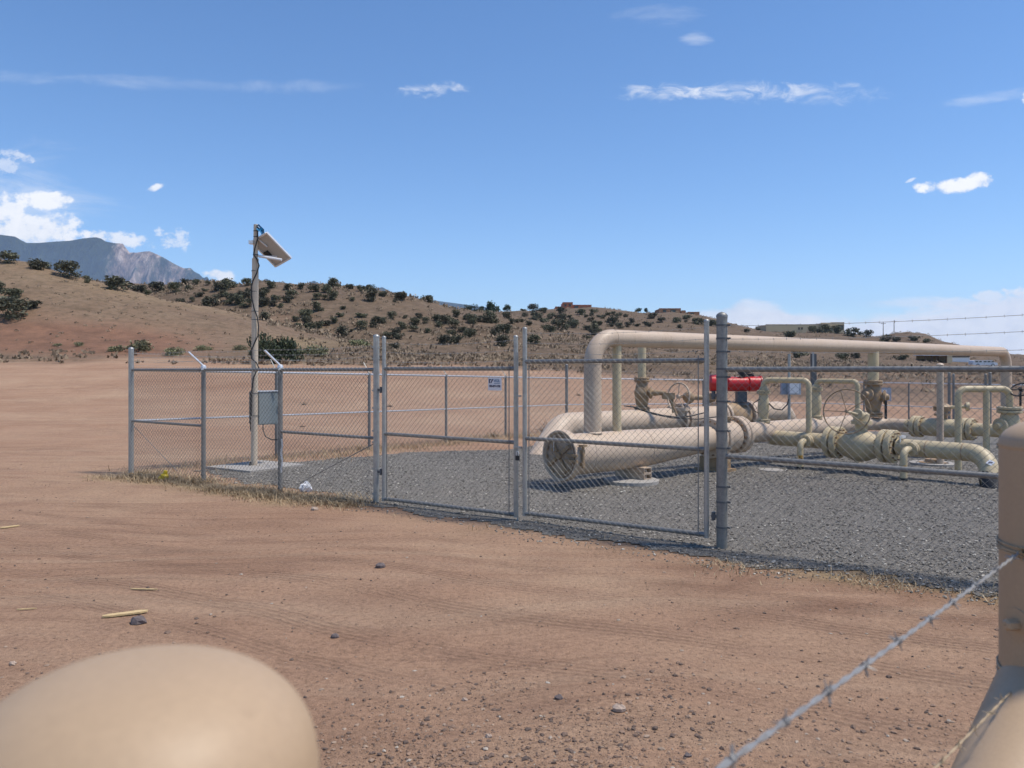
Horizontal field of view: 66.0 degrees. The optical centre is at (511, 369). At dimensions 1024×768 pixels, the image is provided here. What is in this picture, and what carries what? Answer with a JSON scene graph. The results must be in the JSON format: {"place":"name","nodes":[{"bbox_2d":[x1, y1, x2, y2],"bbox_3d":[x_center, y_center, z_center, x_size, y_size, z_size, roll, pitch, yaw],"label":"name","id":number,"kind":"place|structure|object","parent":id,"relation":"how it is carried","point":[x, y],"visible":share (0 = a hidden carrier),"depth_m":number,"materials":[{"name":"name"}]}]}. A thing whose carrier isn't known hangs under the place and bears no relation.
{"place":"outdoors","nodes":[
{"label":"outdoors","id":0,"kind":"place"},
{"bbox_2d":[0,235,486,309],"bbox_3d":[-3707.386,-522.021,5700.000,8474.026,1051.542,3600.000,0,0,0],"label":"mountains","id":1,"kind":"structure","parent":0,"point":[96,258],"depth_m":5904.24,"materials":[{"name":"stone"}]},
{"bbox_2d":[0,259,1023,767],"bbox_3d":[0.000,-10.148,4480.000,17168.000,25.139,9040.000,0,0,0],"label":"ground","id":2,"kind":"structure","parent":0,"point":[64,423],"depth_m":6.34,"materials":[{"name":"soil"}]},
{"bbox_2d":[0,250,19,262],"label":"juniper shrub","id":3,"kind":"object","parent":2,"relation":"on","point":[9,255],"visible":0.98,"depth_m":95.10,"materials":[{"name":"green plant"}]},
{"bbox_2d":[0,288,23,297],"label":"juniper shrub","id":4,"kind":"object","parent":2,"relation":"on","point":[15,292],"visible":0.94,"depth_m":82.22,"materials":[{"name":"green plant"}]},
{"bbox_2d":[0,296,31,319],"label":"juniper shrub","id":5,"kind":"object","parent":2,"relation":"on","point":[12,304],"visible":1,"depth_m":76.23,"materials":[{"name":"green plant"}]},
{"bbox_2d":[21,300,42,308],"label":"juniper shrub","id":6,"kind":"object","parent":2,"relation":"on","point":[35,303],"visible":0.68,"depth_m":79.47,"materials":[{"name":"green plant"}]},
{"bbox_2d":[27,258,47,269],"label":"juniper shrub","id":7,"kind":"object","parent":2,"relation":"on","point":[35,264],"visible":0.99,"depth_m":93.95,"materials":[{"name":"green plant"}]},
{"bbox_2d":[53,259,82,278],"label":"juniper shrub","id":8,"kind":"object","parent":2,"relation":"on","point":[63,266],"visible":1,"depth_m":93.77,"materials":[{"name":"green plant"}]},
{"bbox_2d":[102,275,133,289],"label":"juniper shrub","id":9,"kind":"object","parent":2,"relation":"on","point":[114,282],"visible":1,"depth_m":92.19,"materials":[{"name":"green plant"}]},
{"bbox_2d":[102,610,147,617],"bbox_3d":[-2.764,1.741,5.637,0.292,0.012,0.056,0,0,-27],"label":"wood splinter","id":10,"kind":"object","parent":2,"relation":"on","point":[125,613],"visible":1,"depth_m":5.62,"materials":[{"name":"wood"}]},
{"bbox_2d":[112,339,153,350],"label":"sage bush","id":11,"kind":"object","parent":2,"relation":"on","point":[140,345],"visible":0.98,"depth_m":67.01,"materials":[{"name":"green plant"}]},
{"bbox_2d":[131,615,146,624],"bbox_3d":[-2.592,1.742,5.470,0.122,0.080,0.084,0,0,0],"label":"stone","id":12,"kind":"object","parent":2,"relation":"on","point":[138,620],"visible":0.97,"depth_m":5.44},
{"bbox_2d":[130,284,147,291],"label":"juniper shrub","id":13,"kind":"object","parent":2,"relation":"on","point":[141,288],"visible":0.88,"depth_m":129.53,"materials":[{"name":"green plant"}]},
{"bbox_2d":[147,281,166,292],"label":"juniper shrub","id":14,"kind":"object","parent":2,"relation":"on","point":[156,285],"visible":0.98,"depth_m":130.99,"materials":[{"name":"green plant"}]},
{"bbox_2d":[0,644,319,767],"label":"pipe post","id":15,"kind":"object","parent":2,"relation":"on","point":[176,706],"visible":1,"depth_m":0.45,"materials":[{"name":"metal"}]},
{"bbox_2d":[161,347,184,355],"bbox_3d":[-27.909,-1.474,65.254,1.663,0.967,2.526,0,0,17],"label":"sage bush","id":16,"kind":"object","parent":2,"relation":"on","point":[172,350],"visible":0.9,"depth_m":64.92,"materials":[{"name":"green plant"}]},
{"bbox_2d":[167,281,181,292],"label":"juniper shrub","id":17,"kind":"object","parent":2,"relation":"on","point":[174,286],"visible":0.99,"depth_m":129.33,"materials":[{"name":"green plant"}]},
{"bbox_2d":[201,295,221,305],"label":"juniper shrub","id":18,"kind":"object","parent":2,"relation":"on","point":[212,299],"visible":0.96,"depth_m":119.11,"materials":[{"name":"green plant"}]},
{"bbox_2d":[211,281,224,290],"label":"juniper shrub","id":19,"kind":"object","parent":2,"relation":"on","point":[217,285],"visible":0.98,"depth_m":128.12,"materials":[{"name":"green plant"}]},
{"bbox_2d":[220,277,234,288],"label":"juniper shrub","id":20,"kind":"object","parent":2,"relation":"on","point":[227,282],"visible":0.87,"depth_m":129.32,"materials":[{"name":"green plant"}]},
{"bbox_2d":[230,292,244,304],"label":"juniper shrub","id":21,"kind":"object","parent":2,"relation":"on","point":[237,298],"visible":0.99,"depth_m":119.00,"materials":[{"name":"green plant"}]},
{"bbox_2d":[128,334,379,502],"bbox_3d":[-4.191,0.665,11.837,5.764,2.270,0.256,0,0,34],"label":"chain link fence","id":22,"kind":"object","parent":2,"relation":"on","point":[279,368],"visible":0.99,"depth_m":11.57,"materials":[{"name":"metal"}]},
{"bbox_2d":[377,335,521,520],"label":"chain link gate","id":23,"kind":"structure","parent":22,"relation":"attached to","point":[385,433],"depth_m":9.64,"materials":[{"name":"metal"}]},
{"bbox_2d":[488,378,501,390],"bbox_3d":[-0.202,0.165,9.229,0.190,0.150,0.007,0,0,34],"label":"gate sign","id":24,"kind":"object","parent":23,"relation":"attached to","point":[494,383],"visible":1,"depth_m":9.22,"materials":[{"name":"white paint"}]},
{"bbox_2d":[258,296,270,305],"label":"juniper shrub","id":25,"kind":"object","parent":2,"relation":"on","point":[263,301],"visible":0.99,"depth_m":117.81,"materials":[{"name":"green plant"}]},
{"bbox_2d":[246,332,304,363],"bbox_3d":[-17.667,-1.521,58.408,4.152,2.696,3.327,0,0,-35],"label":"dark bush","id":26,"kind":"object","parent":2,"relation":"on","point":[284,348],"visible":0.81,"depth_m":57.98,"materials":[{"name":"green plant"}]},
{"bbox_2d":[285,289,298,298],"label":"juniper shrub","id":27,"kind":"object","parent":2,"relation":"on","point":[292,292],"visible":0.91,"depth_m":123.31,"materials":[{"name":"green plant"}]},
{"bbox_2d":[298,309,314,316],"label":"juniper shrub","id":28,"kind":"object","parent":2,"relation":"on","point":[307,312],"visible":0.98,"depth_m":113.53,"materials":[{"name":"green plant"}]},
{"bbox_2d":[306,284,319,291],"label":"juniper shrub","id":29,"kind":"object","parent":2,"relation":"on","point":[315,287],"visible":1,"depth_m":127.98,"materials":[{"name":"green plant"}]},
{"bbox_2d":[298,345,328,356],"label":"sage bush","id":30,"kind":"object","parent":2,"relation":"on","point":[321,350],"visible":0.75,"depth_m":66.96,"materials":[{"name":"green plant"}]},
{"bbox_2d":[310,301,323,310],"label":"juniper shrub","id":31,"kind":"object","parent":2,"relation":"on","point":[316,305],"visible":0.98,"depth_m":116.14,"materials":[{"name":"green plant"}]},
{"bbox_2d":[325,290,338,299],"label":"juniper shrub","id":32,"kind":"object","parent":2,"relation":"on","point":[332,294],"visible":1,"depth_m":122.08,"materials":[{"name":"green plant"}]},
{"bbox_2d":[328,277,341,287],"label":"juniper shrub","id":33,"kind":"object","parent":2,"relation":"on","point":[332,280],"visible":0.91,"depth_m":133.87,"materials":[{"name":"green plant"}]},
{"bbox_2d":[333,325,350,337],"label":"juniper shrub","id":34,"kind":"object","parent":2,"relation":"on","point":[341,330],"visible":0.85,"depth_m":104.12,"materials":[{"name":"green plant"}]},
{"bbox_2d":[349,339,372,346],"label":"sage bush","id":35,"kind":"object","parent":2,"relation":"on","point":[360,342],"visible":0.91,"depth_m":80.56,"materials":[{"name":"green plant"}]},
{"bbox_2d":[355,320,367,328],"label":"juniper shrub","id":36,"kind":"object","parent":2,"relation":"on","point":[360,323],"visible":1,"depth_m":108.17,"materials":[{"name":"green plant"}]},
{"bbox_2d":[363,289,379,300],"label":"juniper shrub","id":37,"kind":"object","parent":2,"relation":"on","point":[371,295],"visible":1,"depth_m":123.48,"materials":[{"name":"green plant"}]},
{"bbox_2d":[394,292,406,298],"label":"juniper shrub","id":38,"kind":"object","parent":2,"relation":"on","point":[401,295],"visible":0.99,"depth_m":129.19,"materials":[{"name":"green plant"}]},
{"bbox_2d":[436,335,451,344],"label":"juniper shrub","id":39,"kind":"object","parent":2,"relation":"on","point":[443,339],"visible":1,"depth_m":103.00,"materials":[{"name":"green plant"}]},
{"bbox_2d":[438,314,451,322],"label":"juniper shrub","id":40,"kind":"object","parent":2,"relation":"on","point":[444,317],"visible":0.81,"depth_m":116.36,"materials":[{"name":"green plant"}]},
{"bbox_2d":[446,318,459,327],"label":"juniper shrub","id":41,"kind":"object","parent":2,"relation":"on","point":[455,322],"visible":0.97,"depth_m":113.74,"materials":[{"name":"green plant"}]},
{"bbox_2d":[462,328,474,337],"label":"juniper shrub","id":42,"kind":"object","parent":2,"relation":"on","point":[470,331],"visible":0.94,"depth_m":108.20,"materials":[{"name":"green plant"}]},
{"bbox_2d":[483,310,500,322],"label":"juniper shrub","id":43,"kind":"object","parent":2,"relation":"on","point":[489,312],"visible":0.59,"depth_m":124.99,"materials":[{"name":"green plant"}]},
{"bbox_2d":[485,300,499,311],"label":"ridge tree","id":44,"kind":"object","parent":2,"relation":"on","point":[490,306],"visible":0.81,"depth_m":283.65,"materials":[{"name":"green plant"}]},
{"bbox_2d":[0,464,997,767],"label":"pebbles","id":45,"kind":"object","parent":2,"relation":"on","point":[564,734],"visible":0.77,"depth_m":3.86,"materials":[{"name":"stone"}]},
{"bbox_2d":[495,334,509,345],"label":"juniper shrub","id":46,"kind":"object","parent":2,"relation":"on","point":[506,338],"visible":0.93,"depth_m":101.80,"materials":[{"name":"green plant"}]},
{"bbox_2d":[498,323,511,333],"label":"juniper shrub","id":47,"kind":"object","parent":2,"relation":"on","point":[507,327],"visible":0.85,"depth_m":112.13,"materials":[{"name":"green plant"}]},
{"bbox_2d":[0,257,1023,391],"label":"scrub","id":48,"kind":"object","parent":2,"relation":"on","point":[474,357],"visible":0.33,"depth_m":87.44,"materials":[{"name":"plant"}]},
{"bbox_2d":[527,334,540,343],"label":"juniper shrub","id":49,"kind":"object","parent":2,"relation":"on","point":[530,339],"visible":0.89,"depth_m":105.67,"materials":[{"name":"green plant"}]},
{"bbox_2d":[551,318,569,330],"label":"juniper shrub","id":50,"kind":"object","parent":2,"relation":"on","point":[559,322],"visible":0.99,"depth_m":131.15,"materials":[{"name":"green plant"}]},
{"bbox_2d":[554,302,591,308],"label":"adobe house","id":51,"kind":"structure","parent":2,"relation":"on","point":[565,305],"depth_m":283.43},
{"bbox_2d":[134,354,1023,470],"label":"chain link fence","id":52,"kind":"object","parent":2,"relation":"on","point":[566,404],"visible":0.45,"depth_m":20.47,"materials":[{"name":"metal"}]},
{"bbox_2d":[196,431,998,604],"bbox_3d":[7.277,1.986,18.055,16.530,0.525,24.141,0,0,34],"label":"gravel bed","id":53,"kind":"object","parent":2,"relation":"on","point":[757,516],"visible":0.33,"depth_m":10.13,"materials":[{"name":"gravel"}]},
{"bbox_2d":[206,460,304,472],"bbox_3d":[-4.595,1.745,14.150,1.200,0.070,1.200,0,0,33],"label":"concrete pad","id":54,"kind":"object","parent":53,"relation":"on","point":[238,469],"visible":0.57,"depth_m":13.96,"materials":[{"name":"concrete"}]},
{"bbox_2d":[249,224,291,465],"bbox_3d":[-4.293,-0.395,14.238,0.841,4.452,0.605,0,0,24],"label":"solar pole","id":55,"kind":"object","parent":54,"relation":"on","point":[270,249],"visible":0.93,"depth_m":14.16,"materials":[{"name":"metal"}]},
{"bbox_2d":[249,390,277,424],"bbox_3d":[-4.495,0.685,14.392,0.561,0.612,0.338,0,0,-33],"label":"electrical enclosure","id":56,"kind":"object","parent":55,"relation":"attached to","point":[269,408],"visible":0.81,"depth_m":14.31,"materials":[{"name":"metal"}]},
{"bbox_2d":[259,392,277,423],"bbox_3d":[-4.397,0.692,14.335,0.400,0.570,0.020,0,0,-33],"label":"cabinet door","id":57,"kind":"structure","parent":56,"relation":"in","point":[269,393],"depth_m":14.31,"materials":[{"name":"metal"}]},
{"bbox_2d":[604,476,658,486],"bbox_3d":[1.850,1.720,12.200,0.840,0.060,0.840,0,0,0],"label":"concrete pad","id":58,"kind":"object","parent":53,"relation":"on","point":[629,483],"visible":0.81,"depth_m":11.94,"materials":[{"name":"concrete"}]},
{"bbox_2d":[615,466,651,479],"bbox_3d":[1.902,1.597,12.399,0.170,0.181,0.620,0,0,-39],"label":"pipe support","id":59,"kind":"object","parent":58,"relation":"on","point":[635,472],"visible":0.66,"depth_m":12.24,"materials":[{"name":"paint"}]},
{"bbox_2d":[542,415,905,480],"bbox_3d":[4.490,1.228,14.404,9.665,0.795,0.862,0,0,-38],"label":"pig launcher","id":60,"kind":"object","parent":59,"relation":"on","point":[620,454],"visible":0.69,"depth_m":12.30,"materials":[{"name":"paint"}]},
{"bbox_2d":[545,434,574,476],"bbox_3d":[0.706,1.250,11.505,0.045,0.632,0.632,0,0,-39],"label":"closure door","id":61,"kind":"structure","parent":60,"relation":"in","point":[557,469],"depth_m":11.49,"materials":[{"name":"paint"}]},
{"bbox_2d":[753,390,788,422],"bbox_3d":[4.794,0.680,14.694,0.689,0.620,0.246,0,0,0],"label":"globe valve","id":62,"kind":"object","parent":60,"relation":"on","point":[763,407],"visible":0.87,"depth_m":14.61,"materials":[{"name":"paint"}]},
{"bbox_2d":[583,329,1011,434],"bbox_3d":[7.494,0.483,16.934,16.367,2.234,0.298,0,0,-39],"label":"overhead pipe","id":63,"kind":"object","parent":60,"relation":"attached to","point":[602,342],"visible":0.84,"depth_m":13.63,"materials":[{"name":"metal"}]},
{"bbox_2d":[812,387,822,418],"bbox_3d":[6.108,0.665,15.833,0.243,0.650,0.243,0,0,0],"label":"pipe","id":64,"kind":"object","parent":60,"relation":"on","point":[816,401],"visible":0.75,"depth_m":15.75,"materials":[{"name":"metal"}]},
{"bbox_2d":[860,380,889,418],"bbox_3d":[7.924,0.635,17.199,0.529,0.842,0.514,0,0,44],"label":"plug valve","id":65,"kind":"object","parent":60,"relation":"attached to","point":[875,394],"visible":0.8,"depth_m":17.12,"materials":[{"name":"paint"}]},
{"bbox_2d":[903,419,998,436],"bbox_3d":[9.896,1.200,15.152,0.274,0.274,4.600,0,0,-39],"label":"second pipeline","id":66,"kind":"object","parent":60,"relation":"attached to","point":[975,426],"visible":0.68,"depth_m":15.74,"materials":[{"name":"paint"}]},
{"bbox_2d":[907,402,977,440],"bbox_3d":[8.955,1.042,16.378,0.514,0.765,1.270,0,0,-39],"label":"ball valve","id":67,"kind":"object","parent":66,"relation":"attached to","point":[927,423],"visible":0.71,"depth_m":16.27,"materials":[{"name":"paint"}]},
{"bbox_2d":[529,400,795,453],"bbox_3d":[4.472,1.694,20.466,11.226,1.713,1.549,0,0,-39],"label":"pipeline","id":68,"kind":"object","parent":53,"relation":"on","point":[638,414],"visible":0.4,"depth_m":19.61,"materials":[{"name":"paint"}]},
{"bbox_2d":[634,377,677,415],"bbox_3d":[3.577,0.668,19.777,1.088,0.988,0.488,0,0,27],"label":"plug valve","id":69,"kind":"object","parent":68,"relation":"attached to","point":[641,389],"visible":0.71,"depth_m":19.78,"materials":[{"name":"paint"}]},
{"bbox_2d":[638,347,645,376],"bbox_3d":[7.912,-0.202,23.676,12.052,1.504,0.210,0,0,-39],"label":"riser pipe","id":70,"kind":"object","parent":69,"relation":"attached to","point":[641,355],"visible":0.06,"depth_m":19.88,"materials":[{"name":"metal"}]},
{"bbox_2d":[667,382,702,415],"bbox_3d":[4.557,0.763,20.600,0.917,0.882,0.606,0,0,0],"label":"gate valve","id":71,"kind":"object","parent":68,"relation":"attached to","point":[691,396],"visible":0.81,"depth_m":20.58,"materials":[{"name":"paint"}]},
{"bbox_2d":[709,372,762,421],"bbox_3d":[6.301,0.845,22.290,1.508,1.750,1.140,0,0,-31],"label":"actuated valve","id":72,"kind":"object","parent":68,"relation":"attached to","point":[734,384],"visible":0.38,"depth_m":22.15,"materials":[{"name":"paint"}]},
{"bbox_2d":[694,455,735,471],"bbox_3d":[3.548,1.635,13.782,0.360,0.250,0.620,0,0,-39],"label":"pipe support","id":73,"kind":"object","parent":53,"relation":"on","point":[712,464],"visible":0.43,"depth_m":13.69,"materials":[{"name":"paint"}]},
{"bbox_2d":[715,410,750,453],"bbox_3d":[3.775,1.125,13.964,0.710,0.830,0.700,0,0,-39],"label":"ball valve","id":74,"kind":"object","parent":73,"relation":"on","point":[733,423],"visible":0.4,"depth_m":13.87,"materials":[{"name":"paint"}]},
{"bbox_2d":[780,354,800,419],"bbox_3d":[7.414,0.860,20.975,0.434,2.580,0.370,0,0,0],"label":"instrument post","id":75,"kind":"object","parent":53,"relation":"on","point":[789,387],"visible":0.51,"depth_m":20.96,"materials":[{"name":"metal"}]},
{"bbox_2d":[790,383,798,392],"bbox_3d":[7.445,0.439,20.800,0.240,0.360,0.020,0,0,0],"label":"enclosure door","id":76,"kind":"structure","parent":75,"relation":"in","point":[795,389],"depth_m":20.79,"materials":[{"name":"white paint"}]},
{"bbox_2d":[810,353,816,385],"bbox_3d":[8.411,0.825,21.992,0.140,2.650,0.115,0,0,0],"label":"steel post","id":77,"kind":"object","parent":53,"relation":"on","point":[813,359],"visible":0.29,"depth_m":21.95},
{"bbox_2d":[813,379,859,462],"bbox_3d":[6.348,0.986,15.502,0.178,1.627,0.995,0,0,-36],"label":"bypass pipe","id":78,"kind":"object","parent":53,"relation":"on","point":[847,381],"visible":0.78,"depth_m":15.25,"materials":[{"name":"metal"}]},
{"bbox_2d":[767,430,997,488],"bbox_3d":[6.090,1.588,13.142,0.582,0.937,4.090,0,0,-34],"label":"front pipeline","id":79,"kind":"object","parent":53,"relation":"on","point":[926,450],"visible":0.66,"depth_m":12.23,"materials":[{"name":"paint"}]},
{"bbox_2d":[759,377,811,432],"bbox_3d":[5.003,0.694,14.445,0.984,1.112,0.179,0,0,38],"label":"bypass pipe","id":80,"kind":"object","parent":79,"relation":"attached to","point":[795,380],"visible":0.89,"depth_m":14.12,"materials":[{"name":"metal"}]},
{"bbox_2d":[796,434,813,469],"bbox_3d":[5.147,1.498,13.910,0.365,0.705,0.230,0,0,-39],"label":"drain pipe","id":81,"kind":"object","parent":79,"relation":"attached to","point":[807,440],"visible":0.84,"depth_m":13.84,"materials":[{"name":"metal"}]},
{"bbox_2d":[820,389,905,462],"bbox_3d":[5.639,0.929,13.087,1.378,1.261,1.350,0,0,-39],"label":"ball valve","id":82,"kind":"object","parent":79,"relation":"attached to","point":[859,432],"visible":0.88,"depth_m":13.16,"materials":[{"name":"paint"}]},
{"bbox_2d":[899,442,919,480],"bbox_3d":[6.262,1.498,12.471,0.425,0.705,0.230,0,0,-39],"label":"drain pipe","id":83,"kind":"object","parent":79,"relation":"attached to","point":[912,448],"visible":0.81,"depth_m":12.38,"materials":[{"name":"metal"}]},
{"bbox_2d":[909,458,953,466],"bbox_3d":[7.900,1.729,14.800,0.797,0.120,0.797,0,0,0],"label":"concrete pad","id":84,"kind":"object","parent":53,"relation":"on","point":[930,462],"visible":0.83,"depth_m":14.66,"materials":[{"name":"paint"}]},
{"bbox_2d":[936,363,943,463],"bbox_3d":[7.928,0.860,14.600,0.129,1.980,0.129,0,0,0],"label":"pipe stub","id":85,"kind":"object","parent":53,"relation":"on","point":[940,404],"visible":0.84,"depth_m":14.55,"materials":[{"name":"paint"}]},
{"bbox_2d":[954,386,1012,469],"bbox_3d":[7.912,1.058,13.227,1.006,1.585,0.120,0,0,-4],"label":"bypass pipe","id":86,"kind":"object","parent":53,"relation":"on","point":[958,422],"visible":0.72,"depth_m":13.18,"materials":[{"name":"metal"}]},
{"bbox_2d":[992,383,1023,448],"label":"gate valve","id":87,"kind":"object","parent":86,"relation":"attached to","point":[1005,418],"visible":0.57,"depth_m":13.13,"materials":[{"name":"paint"}]},
{"bbox_2d":[612,703,625,712],"bbox_3d":[0.549,1.733,4.037,0.069,0.051,0.058,0,0,0],"label":"stone","id":88,"kind":"object","parent":2,"relation":"on","point":[618,707],"visible":1,"depth_m":4.02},
{"bbox_2d":[655,308,699,314],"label":"adobe house","id":89,"kind":"structure","parent":2,"relation":"on","point":[662,310],"depth_m":283.98,"materials":[{"name":"beige paint"}]},
{"bbox_2d":[755,324,805,332],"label":"stucco building","id":90,"kind":"structure","parent":2,"relation":"on","point":[796,328],"depth_m":272.00,"materials":[{"name":"paint"}]},
{"bbox_2d":[806,322,843,333],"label":"stucco house","id":91,"kind":"structure","parent":2,"relation":"on","point":[818,326],"depth_m":285.00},
{"bbox_2d":[820,324,831,332],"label":"juniper shrub","id":92,"kind":"object","parent":2,"relation":"on","point":[825,327],"visible":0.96,"depth_m":262.17,"materials":[{"name":"green plant"}]},
{"bbox_2d":[835,353,850,361],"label":"juniper shrub","id":93,"kind":"object","parent":2,"relation":"on","point":[841,356],"visible":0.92,"depth_m":166.26,"materials":[{"name":"green plant"}]},
{"bbox_2d":[843,327,859,336],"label":"juniper shrub","id":94,"kind":"object","parent":2,"relation":"on","point":[854,330],"visible":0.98,"depth_m":246.38,"materials":[{"name":"green plant"}]},
{"bbox_2d":[716,312,1023,580],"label":"chain link fence","id":95,"kind":"object","parent":2,"relation":"on","point":[722,430],"visible":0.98,"depth_m":7.17,"materials":[{"name":"grey metal"}]},
{"bbox_2d":[522,319,715,537],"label":"chain link gate","id":96,"kind":"structure","parent":95,"relation":"attached to","point":[705,448],"depth_m":8.35,"materials":[{"name":"metal"}]},
{"bbox_2d":[879,334,891,341],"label":"juniper shrub","id":97,"kind":"object","parent":2,"relation":"on","point":[888,337],"visible":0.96,"depth_m":235.12,"materials":[{"name":"green plant"}]},
{"bbox_2d":[913,355,969,362],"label":"shed","id":98,"kind":"structure","parent":2,"relation":"on","point":[947,358],"depth_m":181.50,"materials":[{"name":"beige paint"}]},
{"bbox_2d":[968,360,997,365],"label":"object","id":99,"kind":"object","parent":2,"relation":"on","point":[983,362],"visible":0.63,"depth_m":170.00,"materials":[{"name":"white paint"}]},
{"bbox_2d":[996,422,1023,672],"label":"pipe post","id":100,"kind":"object","parent":2,"relation":"on","point":[1010,539],"visible":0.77,"depth_m":1.49,"materials":[{"name":"beige paint"}]},
{"bbox_2d":[716,552,1020,767],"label":"barbed wire","id":101,"kind":"object","parent":100,"relation":"attached to","point":[731,760],"visible":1,"depth_m":0.87,"materials":[{"name":"metal"}]},
{"bbox_2d":[933,691,1010,767],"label":"barbed wire","id":102,"kind":"object","parent":100,"relation":"attached to","point":[957,745],"visible":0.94,"depth_m":1.26,"materials":[{"name":"metal"}]},
{"bbox_2d":[951,665,1023,767],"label":"pipe brace","id":103,"kind":"object","parent":100,"relation":"attached to","point":[997,741],"visible":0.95,"depth_m":1.36,"materials":[{"name":"beige paint"}]},
{"bbox_2d":[0,0,1023,354],"label":"sky","id":104,"kind":"structure","parent":0,"point":[754,162],"materials":[{"name":"blue"}]},
{"bbox_2d":[82,430,997,609],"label":"dry grass","id":105,"kind":"structure","parent":0,"point":[152,477],"depth_m":11.27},
{"bbox_2d":[299,481,312,491],"bbox_3d":[-2.961,1.690,11.354,0.189,0.210,0.127,0,0,0],"label":"plastic bag","id":106,"kind":"object","parent":105,"relation":"on","point":[306,486],"visible":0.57,"depth_m":11.31,"materials":[{"name":"white plastic"}]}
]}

